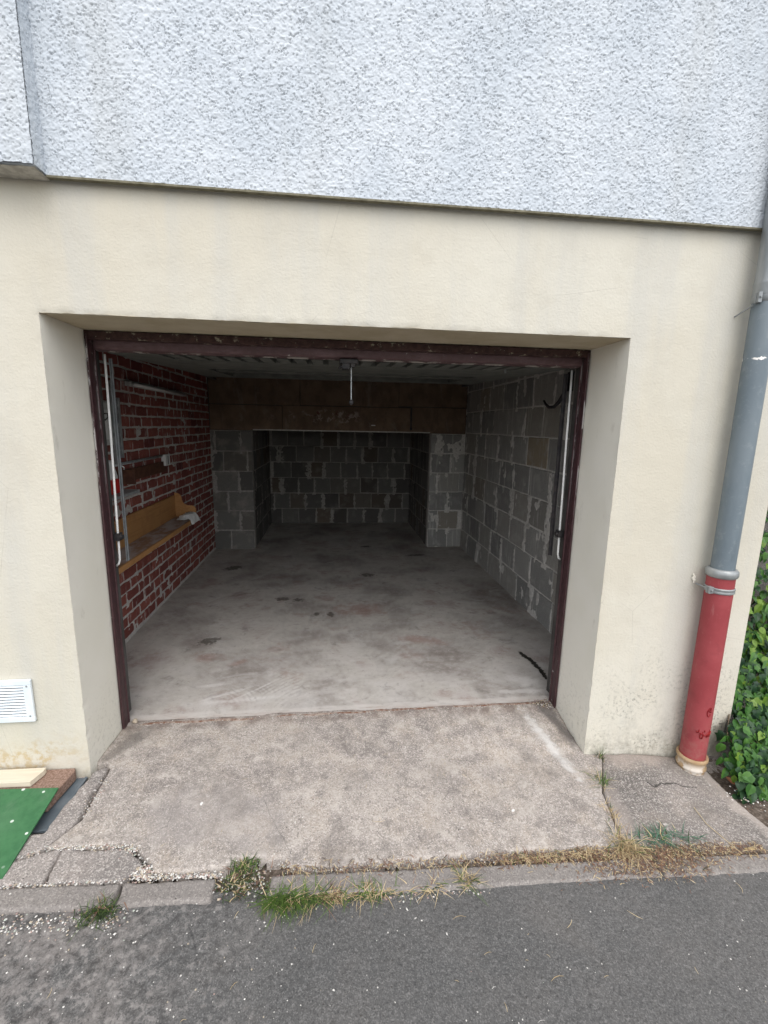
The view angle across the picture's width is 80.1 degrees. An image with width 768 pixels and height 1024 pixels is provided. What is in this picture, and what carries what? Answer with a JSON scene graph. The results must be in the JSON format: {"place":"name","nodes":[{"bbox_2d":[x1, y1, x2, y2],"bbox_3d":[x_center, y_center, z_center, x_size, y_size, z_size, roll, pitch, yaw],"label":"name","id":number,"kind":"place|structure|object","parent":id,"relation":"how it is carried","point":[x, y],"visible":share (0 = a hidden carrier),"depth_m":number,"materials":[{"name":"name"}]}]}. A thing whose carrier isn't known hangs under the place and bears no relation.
{"place":"outdoors","nodes":[
{"label":"outdoors","id":0,"kind":"place"},
{"bbox_2d":[109,460,119,494],"bbox_3d":[-1.763,-0.224,2.866,0.157,0.218,0.180,0,11,-6],"label":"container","id":1,"kind":"object","parent":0,"point":[117,483],"visible":0.09,"depth_m":2.89,"materials":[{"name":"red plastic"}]},
{"bbox_2d":[126,522,551,720],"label":"garage floor","id":2,"kind":"structure","parent":0,"point":[364,614],"depth_m":3.69,"materials":[{"name":"concrete"}]},
{"bbox_2d":[99,352,215,643],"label":"brick wall","id":3,"kind":"structure","parent":2,"relation":"on","point":[175,427],"depth_m":4.22,"materials":[{"name":"red brick"}]},
{"bbox_2d":[103,402,113,444],"bbox_3d":[-1.886,-0.590,3.051,0.042,0.290,0.285,0,11,-6],"label":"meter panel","id":4,"kind":"object","parent":3,"relation":"attached to","point":[106,422],"visible":0.25,"depth_m":3.12,"materials":[{"name":"metal"}]},
{"bbox_2d":[108,380,117,462],"bbox_3d":[-1.902,-0.632,3.223,0.050,0.570,0.056,0,11,-6],"label":"garage door spring","id":5,"kind":"object","parent":3,"relation":"attached to","point":[113,427],"visible":0.28,"depth_m":3.20,"materials":[{"name":"grey metal"}]},
{"bbox_2d":[116,398,124,457],"bbox_3d":[-1.922,-0.604,3.289,0.025,0.430,0.102,0,11,-6],"label":"garage door spring","id":6,"kind":"object","parent":3,"relation":"attached to","point":[120,427],"visible":0.56,"depth_m":3.32,"materials":[{"name":"grey metal"}]},
{"bbox_2d":[112,489,139,501],"bbox_3d":[-1.766,-0.081,2.903,0.250,0.090,0.420,0,11,-6],"label":"shelf bracket","id":7,"kind":"object","parent":3,"relation":"attached to","point":[128,492],"visible":0.21,"depth_m":2.96,"materials":[{"name":"grey metal"}]},
{"bbox_2d":[114,455,162,484],"bbox_3d":[-1.949,-0.349,3.702,0.056,0.172,0.920,0,11,-6],"label":"conduit","id":8,"kind":"object","parent":3,"relation":"attached to","point":[137,460],"visible":0.74,"depth_m":3.59,"materials":[{"name":"grey metal"}]},
{"bbox_2d":[116,461,165,483],"bbox_3d":[-1.922,-0.341,3.768,0.130,0.105,0.960,0,11,-6],"label":"wall shelf","id":9,"kind":"object","parent":3,"relation":"attached to","point":[131,475],"depth_m":3.67,"materials":[{"name":"brown wood"}]},
{"bbox_2d":[114,493,196,573],"bbox_3d":[-1.850,0.123,3.547,0.222,0.272,1.940,0,11,-6],"label":"wooden shelf","id":10,"kind":"object","parent":3,"relation":"attached to","point":[152,527],"visible":0.41,"depth_m":3.75,"materials":[{"name":"brown wood"}]},
{"bbox_2d":[177,512,199,524],"bbox_3d":[-1.866,0.060,4.340,0.147,0.100,0.292,0,11,-6],"label":"rag","id":11,"kind":"object","parent":10,"relation":"on","point":[193,517],"visible":1,"depth_m":4.32,"materials":[{"name":"white fabric"}]},
{"bbox_2d":[124,381,186,395],"bbox_3d":[-1.991,-1.090,4.079,0.066,0.035,1.320,0,11,-6],"label":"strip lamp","id":12,"kind":"object","parent":3,"relation":"attached to","point":[144,386],"visible":1,"depth_m":3.83,"materials":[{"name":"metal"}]},
{"bbox_2d":[161,454,169,465],"bbox_3d":[-2.016,-0.482,4.222,0.043,0.100,0.120,0,11,-6],"label":"socket","id":13,"kind":"object","parent":3,"relation":"attached to","point":[165,458],"visible":0.9,"depth_m":4.19,"materials":[{"name":"white plastic"}]},
{"bbox_2d":[210,430,256,548],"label":"block wall","id":14,"kind":"structure","parent":2,"relation":"on","point":[232,466],"depth_m":5.97,"materials":[{"name":"grey concrete"}]},
{"bbox_2d":[253,430,270,545],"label":"block wall","id":15,"kind":"structure","parent":2,"relation":"on","point":[261,451],"depth_m":6.70,"materials":[{"name":"grey concrete"}]},
{"bbox_2d":[269,430,410,522],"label":"block wall","id":16,"kind":"structure","parent":2,"relation":"on","point":[335,477],"depth_m":7.74,"materials":[{"name":"grey concrete"}]},
{"bbox_2d":[408,433,434,544],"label":"block wall","id":17,"kind":"structure","parent":2,"relation":"on","point":[418,478],"depth_m":6.96,"materials":[{"name":"grey concrete"}]},
{"bbox_2d":[426,434,465,546],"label":"block wall","id":18,"kind":"structure","parent":2,"relation":"on","point":[445,483],"depth_m":6.29,"materials":[{"name":"concrete"}]},
{"bbox_2d":[460,368,575,633],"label":"block wall","id":19,"kind":"structure","parent":2,"relation":"on","point":[511,438],"depth_m":4.46,"materials":[{"name":"concrete"}]},
{"bbox_2d":[543,371,573,408],"bbox_3d":[1.341,-0.934,3.533,0.106,0.268,0.275,0,11,-6],"label":"cable","id":20,"kind":"object","parent":19,"relation":"attached to","point":[557,403],"depth_m":3.43,"materials":[{"name":"metal"}]},
{"bbox_2d":[519,652,546,678],"bbox_3d":[1.072,1.088,3.256,0.062,0.001,0.388,-1,11,-13],"label":"oil streak","id":21,"kind":"object","parent":2,"relation":"on","point":[534,664],"visible":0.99,"depth_m":3.26,"materials":[{"name":"black liquid"}]},
{"bbox_2d":[0,868,767,1023],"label":"road","id":22,"kind":"structure","parent":0,"point":[417,970],"depth_m":1.50,"materials":[{"name":"grey asphalt"}]},
{"bbox_2d":[66,891,127,943],"bbox_3d":[-0.987,1.373,1.573,0.179,0.042,0.169,-6,13,-34],"label":"grass tuft","id":23,"kind":"object","parent":22,"relation":"on","point":[100,912],"visible":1,"depth_m":1.58,"materials":[{"name":"green plant"}]},
{"bbox_2d":[213,857,270,915],"bbox_3d":[-0.529,1.381,1.704,0.209,0.021,0.215,-8,14,-39],"label":"grass tuft","id":24,"kind":"object","parent":22,"relation":"on","point":[235,893],"visible":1,"depth_m":1.70,"materials":[{"name":"beige plant"}]},
{"bbox_2d":[244,873,314,931],"bbox_3d":[-0.384,1.377,1.634,0.267,0.076,0.210,0,11,-6],"label":"grass tuft","id":25,"kind":"object","parent":22,"relation":"on","point":[283,903],"visible":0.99,"depth_m":1.63,"materials":[{"name":"green plant"}]},
{"bbox_2d":[247,866,346,928],"bbox_3d":[-0.317,1.388,1.659,0.370,0.053,0.238,0,11,-6],"label":"grass tuft","id":26,"kind":"object","parent":22,"relation":"on","point":[314,898],"visible":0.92,"depth_m":1.65,"materials":[{"name":"green plant"}]},
{"bbox_2d":[308,876,351,921],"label":"grass tuft","id":27,"kind":"object","parent":22,"relation":"on","point":[333,894],"visible":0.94,"depth_m":1.67,"materials":[{"name":"beige plant"}]},
{"bbox_2d":[329,871,416,909],"bbox_3d":[-0.035,1.406,1.696,0.353,0.030,0.172,0,11,-6],"label":"grass tuft","id":28,"kind":"object","parent":22,"relation":"on","point":[381,891],"visible":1,"depth_m":1.69,"materials":[{"name":"beige plant"}]},
{"bbox_2d":[0,854,767,914],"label":"kerb","id":29,"kind":"structure","parent":22,"relation":"on","point":[45,900],"depth_m":1.73,"materials":[{"name":"concrete"}]},
{"bbox_2d":[397,867,458,908],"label":"grass tuft","id":30,"kind":"object","parent":29,"relation":"on","point":[428,890],"visible":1,"depth_m":1.72,"materials":[{"name":"beige plant"}]},
{"bbox_2d":[445,859,487,900],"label":"grass tuft","id":31,"kind":"object","parent":29,"relation":"on","point":[469,882],"visible":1,"depth_m":1.75,"materials":[{"name":"beige plant"}]},
{"bbox_2d":[614,839,726,875],"bbox_3d":[1.153,1.434,1.897,0.514,0.023,0.182,0,11,-6],"label":"grass tuft","id":32,"kind":"object","parent":29,"relation":"on","point":[658,849],"visible":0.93,"depth_m":1.91,"materials":[{"name":"plant"}]},
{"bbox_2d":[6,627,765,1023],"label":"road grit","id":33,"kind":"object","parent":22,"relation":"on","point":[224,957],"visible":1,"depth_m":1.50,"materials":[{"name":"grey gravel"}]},
{"bbox_2d":[706,700,756,777],"bbox_3d":[2.483,1.405,2.509,1.524,0.248,0.996,0,11,-6],"label":"stone edging","id":34,"kind":"object","parent":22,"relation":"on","point":[711,766],"visible":0.09,"depth_m":2.58,"materials":[{"name":"grey stone"}]},
{"bbox_2d":[0,701,767,888],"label":"apron","id":35,"kind":"object","parent":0,"point":[188,797],"visible":0.95,"depth_m":2.12,"materials":[{"name":"concrete"}]},
{"bbox_2d":[0,788,58,878],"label":"green board","id":36,"kind":"object","parent":35,"relation":"on","point":[22,811],"visible":1,"depth_m":1.90,"materials":[{"name":"green plastic"}]},
{"bbox_2d":[0,768,75,811],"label":"paving block","id":37,"kind":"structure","parent":35,"relation":"on","point":[62,780],"depth_m":2.08,"materials":[{"name":"brown brick"}]},
{"bbox_2d":[0,768,46,787],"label":"wood offcut","id":38,"kind":"object","parent":37,"relation":"on","point":[28,777],"visible":1,"depth_m":2.07,"materials":[{"name":"beige wood"}]},
{"bbox_2d":[31,777,87,833],"bbox_3d":[-1.740,1.296,1.998,0.688,0.012,0.298,0,11,-6],"label":"slate tray","id":39,"kind":"object","parent":35,"relation":"on","point":[47,819],"visible":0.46,"depth_m":2.01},
{"bbox_2d":[228,851,272,877],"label":"grass tuft","id":40,"kind":"object","parent":35,"relation":"on","point":[254,863],"visible":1,"depth_m":1.77,"materials":[{"name":"green plant"}]},
{"bbox_2d":[143,702,535,724],"bbox_3d":[-0.204,1.185,2.679,2.290,0.025,0.027,0,11,-7],"label":"threshold strip","id":41,"kind":"object","parent":35,"relation":"on","point":[223,719],"visible":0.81,"depth_m":2.66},
{"bbox_2d":[553,843,623,868],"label":"grass tuft","id":42,"kind":"object","parent":35,"relation":"on","point":[584,851],"visible":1,"depth_m":1.89,"materials":[{"name":"plant"}]},
{"bbox_2d":[578,765,620,790],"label":"grass tuft","id":43,"kind":"object","parent":35,"relation":"on","point":[604,778],"visible":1,"depth_m":2.29,"materials":[{"name":"green plant"}]},
{"bbox_2d":[592,748,607,761],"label":"grass tuft","id":44,"kind":"object","parent":35,"relation":"on","point":[600,755],"visible":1,"depth_m":2.44,"materials":[{"name":"green plant"}]},
{"bbox_2d":[596,796,620,828],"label":"grass tuft","id":45,"kind":"object","parent":35,"relation":"on","point":[611,811],"visible":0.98,"depth_m":2.11,"materials":[{"name":"beige plant"}]},
{"bbox_2d":[596,811,655,879],"bbox_3d":[1.009,1.393,1.936,0.268,0.072,0.261,-7,13,-37],"label":"grass tuft","id":46,"kind":"object","parent":35,"relation":"on","point":[628,846],"visible":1,"depth_m":1.92,"materials":[{"name":"beige plant"}]},
{"bbox_2d":[615,819,708,855],"bbox_3d":[1.171,1.408,1.978,0.492,0.043,0.212,0,11,-6],"label":"grass tuft","id":47,"kind":"object","parent":35,"relation":"on","point":[664,838],"visible":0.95,"depth_m":1.99,"materials":[{"name":"green plant"}]},
{"bbox_2d":[694,808,741,853],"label":"twig","id":48,"kind":"object","parent":35,"relation":"on","point":[717,833],"visible":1,"depth_m":2.02,"materials":[{"name":"beige plant"}]},
{"bbox_2d":[103,757,767,891],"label":"soil","id":49,"kind":"structure","parent":0,"point":[758,812],"depth_m":1.90,"materials":[{"name":"brown soil"}]},
{"bbox_2d":[0,699,764,955],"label":"gravel","id":50,"kind":"structure","parent":49,"relation":"on","point":[137,875],"depth_m":1.73,"materials":[{"name":"grey gravel"}]},
{"bbox_2d":[482,847,591,868],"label":"grass tuft","id":51,"kind":"object","parent":50,"relation":"on","point":[531,856],"visible":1,"depth_m":1.87,"materials":[{"name":"brown plant"}]},
{"bbox_2d":[0,0,767,779],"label":"building","id":52,"kind":"structure","parent":49,"relation":"on","point":[570,174],"depth_m":1.88,"materials":[{"name":"paint"}]},
{"bbox_2d":[0,679,36,722],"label":"vent grille","id":53,"kind":"object","parent":52,"relation":"attached to","point":[17,703],"visible":1,"depth_m":2.07,"materials":[{"name":"white plastic"}]},
{"bbox_2d":[83,330,590,728],"bbox_3d":[-0.180,0.185,2.489,2.500,2.121,0.092,0,11,-6],"label":"door frame","id":54,"kind":"object","parent":52,"relation":"attached to","point":[90,350],"visible":0.82,"depth_m":2.33,"materials":[{"name":"red paint"}]},
{"bbox_2d":[93,340,582,565],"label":"garage door","id":55,"kind":"structure","parent":54,"relation":"attached to","point":[212,362],"depth_m":2.49,"materials":[{"name":"red paint"}]},
{"bbox_2d":[96,351,579,711],"bbox_3d":[-0.477,-0.500,5.287,4.349,2.920,5.682,0,11,-6],"label":"garage shell","id":56,"kind":"object","parent":52,"relation":"attached to","point":[562,527],"depth_m":2.61},
{"bbox_2d":[207,377,467,433],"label":"beam","id":57,"kind":"structure","parent":56,"relation":"attached to","point":[283,404],"depth_m":5.91,"materials":[{"name":"wood"}]},
{"bbox_2d":[675,197,767,775],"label":"drainpipe","id":58,"kind":"object","parent":52,"relation":"attached to","point":[722,572],"visible":0.96,"depth_m":2.19,"materials":[{"name":"metal"}]},
{"bbox_2d":[47,697,767,1020],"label":"leaf litter","id":59,"kind":"object","parent":49,"relation":"on","point":[547,859],"visible":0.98,"depth_m":1.86,"materials":[{"name":"brown plant"}]},
{"bbox_2d":[714,510,767,803],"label":"ivy plant","id":60,"kind":"object","parent":49,"relation":"on","point":[745,764],"visible":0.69,"depth_m":2.50,"materials":[{"name":"green plant"}]},
{"label":"ground","id":61,"kind":"structure","parent":0,"visible":0},
{"bbox_2d":[747,509,767,683],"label":"rough wall","id":62,"kind":"structure","parent":61,"relation":"on","point":[762,586],"depth_m":2.84,"materials":[{"name":"concrete"}]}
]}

